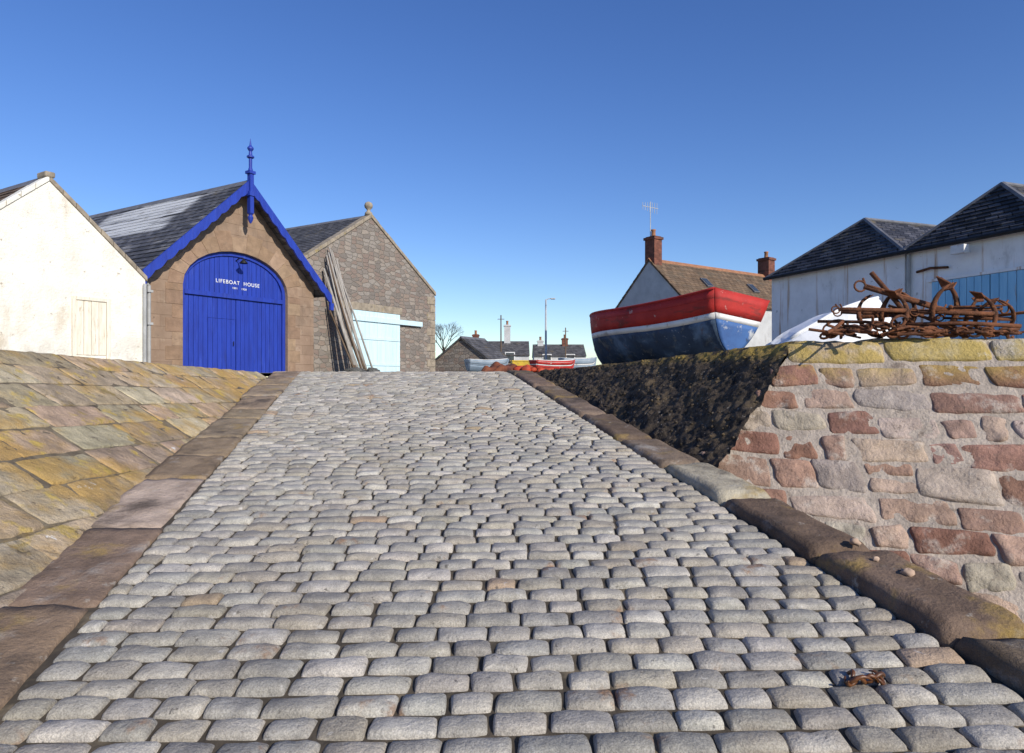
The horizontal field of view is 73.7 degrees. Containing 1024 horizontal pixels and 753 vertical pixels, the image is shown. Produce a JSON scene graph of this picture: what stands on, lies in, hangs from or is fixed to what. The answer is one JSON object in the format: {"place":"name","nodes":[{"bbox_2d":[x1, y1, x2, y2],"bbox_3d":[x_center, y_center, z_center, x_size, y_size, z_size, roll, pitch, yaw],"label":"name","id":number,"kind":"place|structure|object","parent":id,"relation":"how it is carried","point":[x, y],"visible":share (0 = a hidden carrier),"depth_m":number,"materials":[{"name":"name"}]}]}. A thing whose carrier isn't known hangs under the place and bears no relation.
{"place":"outdoors","nodes":[
{"label":"outdoors","id":0,"kind":"place"},
{"bbox_2d":[0,171,146,361],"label":"house","id":1,"kind":"structure","parent":0,"point":[73,277],"depth_m":14.48,"materials":[{"name":"white paint"}]},
{"bbox_2d":[71,296,110,358],"bbox_3d":[-9.212,-1.023,14.948,0.140,1.420,0.880,0,0,31],"label":"door","id":2,"kind":"structure","parent":1,"relation":"in","point":[90,316],"depth_m":14.93,"materials":[{"name":"beige wood"}]},
{"bbox_2d":[0,350,266,607],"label":"sloping revetment","id":3,"kind":"object","parent":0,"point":[86,443],"visible":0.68,"depth_m":5.86,"materials":[{"name":"stone"}]},
{"bbox_2d":[89,138,333,372],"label":"boat house","id":4,"kind":"structure","parent":0,"point":[234,281],"depth_m":19.25,"materials":[{"name":"red stone"}]},
{"bbox_2d":[184,294,234,367],"bbox_3d":[-8.281,-1.138,18.697,0.084,2.090,1.585,0,0,31],"label":"door","id":5,"kind":"structure","parent":4,"relation":"in","point":[197,308],"depth_m":18.39,"materials":[{"name":"blue paint"}]},
{"bbox_2d":[207,318,234,369],"bbox_3d":[-8.070,-0.852,18.985,0.130,1.508,0.864,0,0,31],"label":"wicket door","id":6,"kind":"structure","parent":4,"relation":"in","point":[220,332],"depth_m":18.94,"materials":[{"name":"blue paint"}]},
{"bbox_2d":[235,300,280,372],"bbox_3d":[-7.454,-1.138,20.077,0.084,2.090,1.585,0,0,31],"label":"door","id":7,"kind":"structure","parent":4,"relation":"in","point":[257,324],"depth_m":20.00,"materials":[{"name":"blue paint"}]},
{"bbox_2d":[285,202,435,371],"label":"stone shed","id":8,"kind":"structure","parent":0,"point":[390,291],"depth_m":26.70,"materials":[{"name":"stone"}]},
{"bbox_2d":[352,310,399,371],"bbox_3d":[-5.281,-1.313,26.739,0.080,2.400,2.694,0,0,31],"label":"door","id":9,"kind":"structure","parent":8,"relation":"in","point":[382,340],"depth_m":26.88,"materials":[{"name":"white paint"}]},
{"bbox_2d":[435,336,510,371],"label":"shed","id":10,"kind":"structure","parent":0,"point":[454,355],"depth_m":34.97,"materials":[{"name":"stone"}]},
{"bbox_2d":[472,321,529,359],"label":"house","id":11,"kind":"structure","parent":0,"point":[515,350],"depth_m":56.29,"materials":[{"name":"stone"}]},
{"bbox_2d":[505,352,514,359],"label":"window","id":12,"kind":"structure","parent":11,"relation":"in","point":[507,353],"depth_m":54.93,"materials":[{"name":"white glass"}]},
{"bbox_2d":[0,371,1023,752],"bbox_3d":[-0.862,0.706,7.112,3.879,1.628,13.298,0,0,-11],"label":"slipway setts","id":13,"kind":"structure","parent":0,"point":[648,699],"depth_m":3.29,"materials":[{"name":"stone"}]},
{"bbox_2d":[0,371,300,709],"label":"kerb","id":14,"kind":"structure","parent":13,"relation":"on","point":[43,614],"depth_m":4.15,"materials":[{"name":"stone"}]},
{"bbox_2d":[507,370,1023,694],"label":"kerb","id":15,"kind":"structure","parent":13,"relation":"on","point":[983,634],"depth_m":3.74,"materials":[{"name":"stone"}]},
{"bbox_2d":[850,538,860,546],"bbox_3d":[2.007,0.970,4.003,0.055,0.047,0.071,0,0,0],"label":"pebble","id":16,"kind":"object","parent":15,"relation":"on","point":[855,541],"visible":1,"depth_m":3.98,"materials":[{"name":"white stone"}]},
{"bbox_2d":[900,568,914,576],"bbox_3d":[2.063,1.025,3.562,0.070,0.055,0.074,0,0,20],"label":"pebble","id":17,"kind":"object","parent":15,"relation":"on","point":[908,572],"visible":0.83,"depth_m":3.54,"materials":[{"name":"white stone"}]},
{"bbox_2d":[844,669,885,686],"bbox_3d":[1.421,1.216,2.754,0.194,0.058,0.130,0,0,0],"label":"kelp scrap","id":18,"kind":"object","parent":13,"relation":"on","point":[878,677],"visible":1,"depth_m":2.73,"materials":[{"name":"brown plant"}]},
{"bbox_2d":[0,0,1023,376],"label":"sky","id":19,"kind":"structure","parent":0,"point":[513,151],"materials":[{"name":"blue"}]},
{"bbox_2d":[261,356,786,375],"bbox_3d":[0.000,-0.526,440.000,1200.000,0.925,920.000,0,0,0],"label":"quay ground","id":20,"kind":"structure","parent":0,"point":[269,374],"depth_m":16.65,"materials":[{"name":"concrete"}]},
{"bbox_2d":[328,277,338,310],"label":"timber spar","id":21,"kind":"object","parent":20,"relation":"on","point":[332,290],"visible":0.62,"depth_m":24.34,"materials":[{"name":"grey wood"}]},
{"bbox_2d":[326,255,351,367],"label":"timber spar","id":22,"kind":"object","parent":20,"relation":"on","point":[334,291],"visible":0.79,"depth_m":24.20,"materials":[{"name":"grey wood"}]},
{"bbox_2d":[323,268,355,364],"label":"timber spar","id":23,"kind":"object","parent":20,"relation":"on","point":[341,325],"visible":0.76,"depth_m":24.07,"materials":[{"name":"grey wood"}]},
{"bbox_2d":[327,305,354,367],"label":"timber spar","id":24,"kind":"object","parent":20,"relation":"on","point":[341,338],"visible":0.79,"depth_m":24.02,"materials":[{"name":"grey wood"}]},
{"bbox_2d":[324,275,358,366],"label":"timber spar","id":25,"kind":"object","parent":20,"relation":"on","point":[356,363],"visible":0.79,"depth_m":24.05,"materials":[{"name":"wood"}]},
{"bbox_2d":[328,309,355,366],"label":"timber spar","id":26,"kind":"object","parent":20,"relation":"on","point":[342,336],"visible":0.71,"depth_m":24.17,"materials":[{"name":"wood"}]},
{"bbox_2d":[326,265,362,366],"bbox_3d":[-5.922,-2.014,24.293,1.432,3.921,0.110,0,0,5],"label":"timber spar","id":27,"kind":"object","parent":20,"relation":"on","point":[327,266],"visible":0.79,"depth_m":24.27,"materials":[{"name":"wood"}]},
{"bbox_2d":[328,257,361,367],"bbox_3d":[-5.913,-2.153,24.221,1.355,4.184,0.078,0,0,8],"label":"timber spar","id":28,"kind":"object","parent":20,"relation":"on","point":[355,351],"visible":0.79,"depth_m":24.20,"materials":[{"name":"grey wood"}]},
{"bbox_2d":[329,247,360,354],"bbox_3d":[-5.868,-2.355,24.474,1.408,4.586,0.076,0,0,0],"label":"timber spar","id":29,"kind":"object","parent":20,"relation":"on","point":[344,300],"visible":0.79,"depth_m":24.44,"materials":[{"name":"grey wood"}]},
{"bbox_2d":[328,252,362,367],"bbox_3d":[-5.895,-2.245,24.252,1.368,4.370,0.083,0,0,6],"label":"timber spar","id":30,"kind":"object","parent":20,"relation":"on","point":[341,301],"visible":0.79,"depth_m":24.26,"materials":[{"name":"grey wood"}]},
{"bbox_2d":[326,270,365,369],"bbox_3d":[-5.882,-1.936,24.368,1.507,3.766,0.104,0,0,2],"label":"timber spar","id":31,"kind":"object","parent":20,"relation":"on","point":[362,363],"visible":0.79,"depth_m":24.33,"materials":[{"name":"grey wood"}]},
{"bbox_2d":[331,250,366,369],"bbox_3d":[-5.844,-2.311,24.526,1.372,4.500,0.094,0,0,6],"label":"timber spar","id":32,"kind":"object","parent":20,"relation":"on","point":[348,307],"visible":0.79,"depth_m":24.50,"materials":[{"name":"grey wood"}]},
{"bbox_2d":[336,259,366,368],"bbox_3d":[-5.768,-2.162,24.642,1.220,4.203,0.090,0,0,3],"label":"timber spar","id":33,"kind":"object","parent":20,"relation":"on","point":[346,297],"visible":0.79,"depth_m":24.65,"materials":[{"name":"wood"}]},
{"bbox_2d":[338,270,372,367],"bbox_3d":[-5.695,-2.180,24.571,1.576,4.236,0.072,0,0,5],"label":"timber spar","id":34,"kind":"object","parent":20,"relation":"on","point":[357,324],"visible":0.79,"depth_m":24.53,"materials":[{"name":"grey wood"}]},
{"bbox_2d":[343,367,379,371],"bbox_3d":[-5.161,-0.128,23.792,0.995,0.406,1.457,0,0,28],"label":"net heap","id":35,"kind":"object","parent":20,"relation":"on","point":[356,369],"visible":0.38,"depth_m":23.38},
{"bbox_2d":[435,322,462,351],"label":"bare tree","id":36,"kind":"object","parent":20,"relation":"on","point":[443,348],"visible":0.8,"depth_m":61.51,"materials":[{"name":"brown plant"}]},
{"bbox_2d":[464,358,508,371],"bbox_3d":[-0.856,-0.356,24.323,1.644,0.606,0.843,0,0,-25],"label":"rowing boat","id":37,"kind":"object","parent":20,"relation":"on","point":[474,365],"visible":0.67,"depth_m":23.89,"materials":[{"name":"blue wood"}]},
{"bbox_2d":[481,361,516,371],"bbox_3d":[-0.203,-0.252,19.941,1.545,0.378,1.317,0,0,0],"label":"tarpaulin pile","id":38,"kind":"object","parent":20,"relation":"on","point":[496,366],"visible":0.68,"depth_m":19.64,"materials":[{"name":"orange fabric"}]},
{"bbox_2d":[500,315,501,351],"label":"utility pole","id":39,"kind":"object","parent":20,"relation":"on","point":[501,333],"visible":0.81,"depth_m":49.97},
{"bbox_2d":[513,364,553,372],"bbox_3d":[0.717,-0.152,19.596,1.514,0.391,0.730,0,0,-11],"label":"net heap","id":40,"kind":"object","parent":20,"relation":"on","point":[527,367],"visible":0.48,"depth_m":19.32,"materials":[{"name":"orange plastic"}]},
{"bbox_2d":[545,298,554,359],"bbox_3d":[1.996,-2.107,36.000,0.580,4.067,0.160,0,0,0],"label":"street lamp","id":41,"kind":"object","parent":20,"relation":"on","point":[546,326],"visible":0.92,"depth_m":35.96,"materials":[{"name":"metal"}]},
{"bbox_2d":[529,359,574,368],"bbox_3d":[1.459,-0.330,23.496,1.853,0.554,0.795,0,0,-35],"label":"rowing boat","id":42,"kind":"object","parent":20,"relation":"on","point":[556,364],"visible":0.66,"depth_m":23.05,"materials":[{"name":"red wood"}]},
{"bbox_2d":[558,357,596,367],"bbox_3d":[2.572,-0.409,26.245,1.539,0.712,0.842,0,0,-20],"label":"rowing boat","id":43,"kind":"object","parent":20,"relation":"on","point":[584,362],"visible":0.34,"depth_m":25.90,"materials":[{"name":"white wood"}]},
{"bbox_2d":[536,342,794,467],"bbox_3d":[1.668,0.308,9.590,1.254,1.338,6.638,0,0,-13],"label":"weedy revetment","id":44,"kind":"object","parent":20,"relation":"on","point":[690,404],"visible":0.88,"depth_m":7.75,"materials":[{"name":"plant"}]},
{"bbox_2d":[589,287,769,363],"bbox_3d":[2.619,-0.724,12.732,1.710,1.158,4.584,9,-3,-23],"label":"fishing boat","id":45,"kind":"object","parent":20,"relation":"on","point":[712,319],"visible":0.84,"depth_m":11.15,"materials":[{"name":"multicoloured wood"}]},
{"bbox_2d":[615,202,775,347],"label":"cottage","id":46,"kind":"structure","parent":20,"relation":"on","point":[657,278],"depth_m":30.82,"materials":[{"name":"brown tile"}]},
{"bbox_2d":[765,296,890,357],"bbox_3d":[4.092,-0.636,8.767,1.404,0.563,1.020,-12,24,-10],"label":"dinghy","id":47,"kind":"object","parent":20,"relation":"on","point":[800,332],"visible":0.38,"depth_m":8.67,"materials":[{"name":"white plastic"}]},
{"bbox_2d":[763,217,935,340],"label":"harbour shed","id":48,"kind":"structure","parent":20,"relation":"on","point":[823,277],"depth_m":18.01,"materials":[{"name":"paint"}]},
{"bbox_2d":[897,181,1023,338],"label":"harbour shed","id":49,"kind":"structure","parent":20,"relation":"on","point":[976,245],"depth_m":14.36,"materials":[{"name":"paint"}]},
{"bbox_2d":[932,274,990,338],"bbox_3d":[9.573,-1.108,14.586,0.044,1.970,1.268,0,0,-20],"label":"door","id":50,"kind":"structure","parent":49,"relation":"in","point":[982,283],"depth_m":14.45,"materials":[{"name":"blue wood"}]},
{"bbox_2d":[991,270,1023,338],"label":"door","id":51,"kind":"structure","parent":49,"relation":"in","point":[1005,286],"depth_m":13.59,"materials":[{"name":"blue wood"}]},
{"bbox_2d":[532,334,585,359],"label":"house","id":52,"kind":"structure","parent":0,"point":[555,351],"depth_m":60.96,"materials":[{"name":"stone"}]},
{"bbox_2d":[542,354,551,359],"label":"window","id":53,"kind":"structure","parent":52,"relation":"in","point":[543,358],"depth_m":59.93,"materials":[{"name":"white glass"}]},
{"bbox_2d":[565,328,565,357],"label":"utility pole","id":54,"kind":"object","parent":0,"point":[565,342],"visible":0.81,"depth_m":57.95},
{"bbox_3d":[0.360,-0.201,25.000,0.800,0.255,0.480,0,0,-9],"label":"fish crate","id":55,"kind":"object","parent":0,"visible":0},
{"bbox_2d":[510,360,529,365],"bbox_3d":[0.360,-0.463,25.000,0.800,0.255,0.480,0,0,-9],"label":"fish crate","id":56,"kind":"object","parent":55,"relation":"on","point":[521,362],"visible":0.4,"depth_m":24.77,"materials":[{"name":"yellow plastic"}]},
{"label":"harbour bed","id":57,"kind":"structure","parent":0,"visible":0},
{"bbox_2d":[701,337,1023,622],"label":"harbour wall","id":58,"kind":"structure","parent":57,"relation":"on","point":[911,450],"depth_m":6.17,"materials":[{"name":"stone"}]},
{"bbox_2d":[833,292,916,320],"bbox_3d":[3.832,-0.666,7.215,0.807,0.500,0.120,4,15,18],"label":"anchor","id":59,"kind":"object","parent":58,"relation":"on","point":[869,313],"visible":0.34,"depth_m":7.24,"materials":[{"name":"metal"}]},
{"bbox_2d":[819,320,939,339],"bbox_3d":[3.632,-0.462,6.745,1.116,0.187,0.189,0,0,12],"label":"chain","id":60,"kind":"object","parent":58,"relation":"on","point":[883,325],"visible":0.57,"depth_m":6.72,"materials":[{"name":"metal"}]},
{"bbox_2d":[856,295,928,337],"bbox_3d":[3.896,-0.624,6.968,0.780,0.483,0.116,-3,-16,-3],"label":"anchor","id":61,"kind":"object","parent":58,"relation":"on","point":[859,316],"visible":0.55,"depth_m":6.94,"materials":[{"name":"metal"}]},
{"bbox_2d":[853,276,960,336],"bbox_3d":[3.926,-0.767,6.797,1.049,0.650,0.156,18,-6,6],"label":"anchor","id":62,"kind":"object","parent":58,"relation":"on","point":[923,303],"visible":0.61,"depth_m":6.79,"materials":[{"name":"metal"}]},
{"bbox_2d":[878,288,946,337],"bbox_3d":[4.145,-0.651,7.049,0.861,0.533,0.128,-3,15,-15],"label":"anchor","id":63,"kind":"object","parent":58,"relation":"on","point":[884,305],"visible":0.41,"depth_m":6.93,"materials":[{"name":"metal"}]},
{"bbox_2d":[808,314,1023,338],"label":"scrap iron","id":64,"kind":"object","parent":58,"relation":"on","point":[834,330],"visible":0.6,"depth_m":6.66,"materials":[{"name":"brown metal"}]},
{"bbox_2d":[817,320,900,324],"bbox_3d":[3.529,-0.534,6.900,0.817,0.095,0.032,0,0,14],"label":"iron bar","id":65,"kind":"object","parent":64,"relation":"on","point":[849,321],"visible":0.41,"depth_m":6.91,"materials":[{"name":"brown metal"}]},
{"bbox_2d":[831,289,909,330],"bbox_3d":[3.532,-0.654,6.735,0.740,0.458,0.110,1,-18,6],"label":"anchor","id":66,"kind":"object","parent":64,"relation":"on","point":[906,310],"visible":0.98,"depth_m":6.72,"materials":[{"name":"metal"}]},
{"bbox_2d":[869,271,914,321],"bbox_3d":[3.838,-0.756,6.850,0.453,0.634,0.048,0,0,29],"label":"iron bar","id":67,"kind":"object","parent":64,"relation":"on","point":[880,283],"visible":0.64,"depth_m":6.87,"materials":[{"name":"brown metal"}]},
{"bbox_2d":[888,304,950,329],"bbox_3d":[4.082,-0.581,6.800,0.609,0.320,0.030,0,0,42],"label":"iron bar","id":68,"kind":"object","parent":64,"relation":"on","point":[919,315],"visible":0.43,"depth_m":6.80,"materials":[{"name":"brown metal"}]},
{"bbox_2d":[905,321,1021,327],"bbox_3d":[4.337,-0.494,6.575,0.977,0.075,0.040,0,0,15],"label":"iron bar","id":69,"kind":"object","parent":64,"relation":"on","point":[973,323],"visible":0.95,"depth_m":6.56,"materials":[{"name":"brown metal"}]},
{"bbox_2d":[886,326,1019,338],"bbox_3d":[4.218,-0.420,6.558,1.156,0.115,0.178,0,0,14],"label":"chain","id":70,"kind":"object","parent":58,"relation":"on","point":[989,332],"visible":0.94,"depth_m":6.52,"materials":[{"name":"metal"}]},
{"bbox_2d":[909,291,997,334],"bbox_3d":[4.280,-0.617,6.623,0.780,0.483,0.116,2,-19,12],"label":"anchor","id":71,"kind":"object","parent":58,"relation":"on","point":[994,311],"visible":0.92,"depth_m":6.59,"materials":[{"name":"metal"}]},
{"bbox_2d":[929,282,1009,336],"bbox_3d":[4.502,-0.658,6.711,0.888,0.550,0.132,-2,12,-9],"label":"anchor","id":72,"kind":"object","parent":58,"relation":"on","point":[933,309],"visible":0.77,"depth_m":6.64,"materials":[{"name":"metal"}]},
{"bbox_2d":[960,297,987,338],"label":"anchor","id":73,"kind":"object","parent":58,"relation":"on","point":[974,299],"visible":0.22,"depth_m":6.95,"materials":[{"name":"metal"}]},
{"bbox_2d":[936,299,1015,337],"bbox_3d":[4.558,-0.571,6.723,0.673,0.416,0.100,3,31,24],"label":"anchor","id":74,"kind":"object","parent":58,"relation":"on","point":[1012,319],"visible":0.57,"depth_m":6.63,"materials":[{"name":"metal"}]},
{"bbox_2d":[973,298,1023,327],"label":"anchor","id":75,"kind":"object","parent":58,"relation":"on","point":[994,301],"visible":0.49,"depth_m":6.69,"materials":[{"name":"metal"}]}
]}

